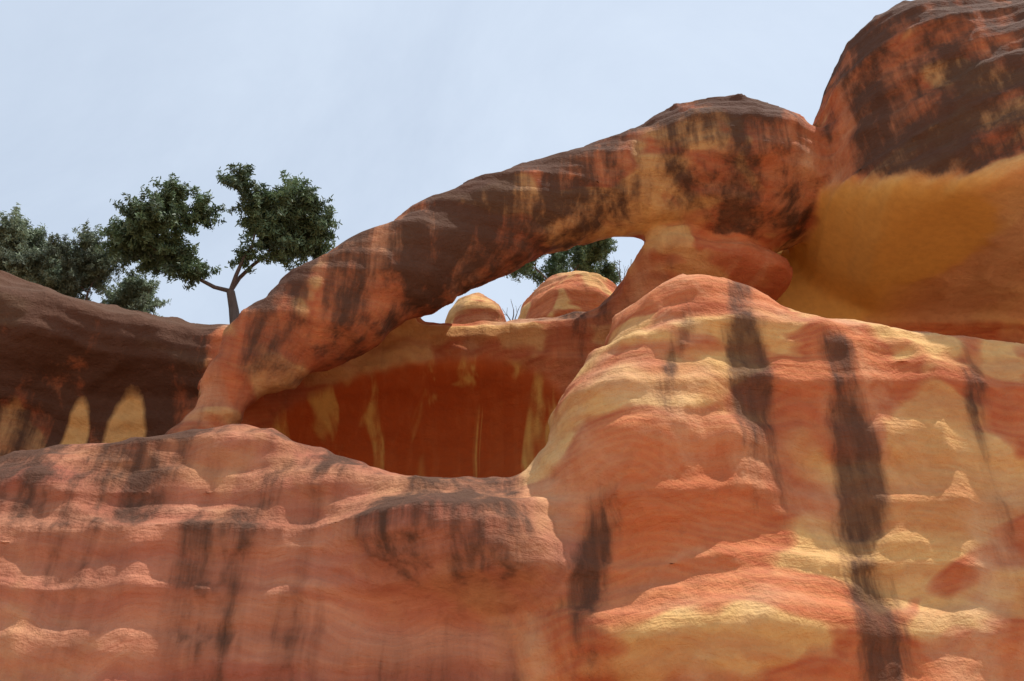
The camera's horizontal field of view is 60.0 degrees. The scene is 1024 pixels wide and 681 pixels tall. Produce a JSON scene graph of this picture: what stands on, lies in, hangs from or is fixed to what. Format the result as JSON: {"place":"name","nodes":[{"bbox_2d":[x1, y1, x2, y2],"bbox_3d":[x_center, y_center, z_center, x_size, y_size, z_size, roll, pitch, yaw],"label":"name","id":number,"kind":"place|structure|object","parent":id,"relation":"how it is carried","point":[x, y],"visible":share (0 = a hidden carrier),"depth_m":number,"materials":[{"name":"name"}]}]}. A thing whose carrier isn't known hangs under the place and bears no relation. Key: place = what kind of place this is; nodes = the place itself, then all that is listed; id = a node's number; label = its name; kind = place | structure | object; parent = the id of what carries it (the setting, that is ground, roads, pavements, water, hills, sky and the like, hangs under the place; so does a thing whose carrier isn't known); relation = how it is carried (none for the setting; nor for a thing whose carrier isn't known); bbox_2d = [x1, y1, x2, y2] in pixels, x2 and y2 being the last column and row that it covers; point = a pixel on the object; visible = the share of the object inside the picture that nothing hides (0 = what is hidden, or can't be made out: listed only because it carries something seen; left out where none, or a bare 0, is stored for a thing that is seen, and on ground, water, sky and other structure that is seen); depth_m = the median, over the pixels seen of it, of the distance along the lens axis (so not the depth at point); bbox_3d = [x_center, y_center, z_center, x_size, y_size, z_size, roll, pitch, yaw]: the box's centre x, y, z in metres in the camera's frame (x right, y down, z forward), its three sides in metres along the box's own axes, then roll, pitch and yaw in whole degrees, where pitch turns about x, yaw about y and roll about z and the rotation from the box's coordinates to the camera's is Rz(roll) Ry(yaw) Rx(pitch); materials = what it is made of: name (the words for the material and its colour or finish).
{"place":"outdoors","nodes":[
{"label":"outdoors","id":0,"kind":"place"},
{"bbox_2d":[0,0,912,324],"label":"sky","id":1,"kind":"structure","parent":0,"point":[387,107],"materials":[{"name":"blue"}]},
{"bbox_2d":[0,0,1023,680],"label":"cliff rock","id":2,"kind":"object","parent":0,"point":[756,414],"visible":1,"depth_m":9.25,"materials":[{"name":"stone"}]},
{"bbox_2d":[0,202,73,284],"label":"juniper","id":3,"kind":"object","parent":2,"relation":"on","point":[15,231],"visible":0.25,"depth_m":18.27,"materials":[{"name":"green plant"}]},
{"bbox_2d":[0,219,171,316],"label":"juniper","id":4,"kind":"object","parent":2,"relation":"on","point":[81,269],"visible":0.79,"depth_m":17.37,"materials":[{"name":"green plant"}]},
{"bbox_2d":[93,162,342,323],"bbox_3d":[-5.335,-1.456,16.051,4.163,3.756,2.396,0,-33,0],"label":"tree","id":5,"kind":"object","parent":2,"relation":"on","point":[288,224],"visible":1,"depth_m":16.08,"materials":[{"name":"green plant"}]},
{"bbox_2d":[503,301,520,319],"bbox_3d":[-0.009,-0.370,19.131,0.365,1.016,0.460,21,-38,-29],"label":"bare shrub","id":6,"kind":"object","parent":2,"relation":"on","point":[513,312],"visible":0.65,"depth_m":19.20,"materials":[{"name":"grey plant"}]},
{"bbox_2d":[506,237,622,290],"bbox_3d":[1.251,-1.699,24.265,3.844,3.879,3.694,0,-33,0],"label":"tree","id":7,"kind":"object","parent":2,"relation":"on","point":[588,257],"visible":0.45,"depth_m":24.30,"materials":[{"name":"green plant"}]},
{"bbox_2d":[609,260,628,282],"bbox_3d":[2.605,-1.342,20.792,0.502,1.786,0.542,6,-33,-9],"label":"bare shrub","id":8,"kind":"object","parent":2,"relation":"on","point":[619,271],"visible":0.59,"depth_m":21.02,"materials":[{"name":"grey plant"}]}
]}

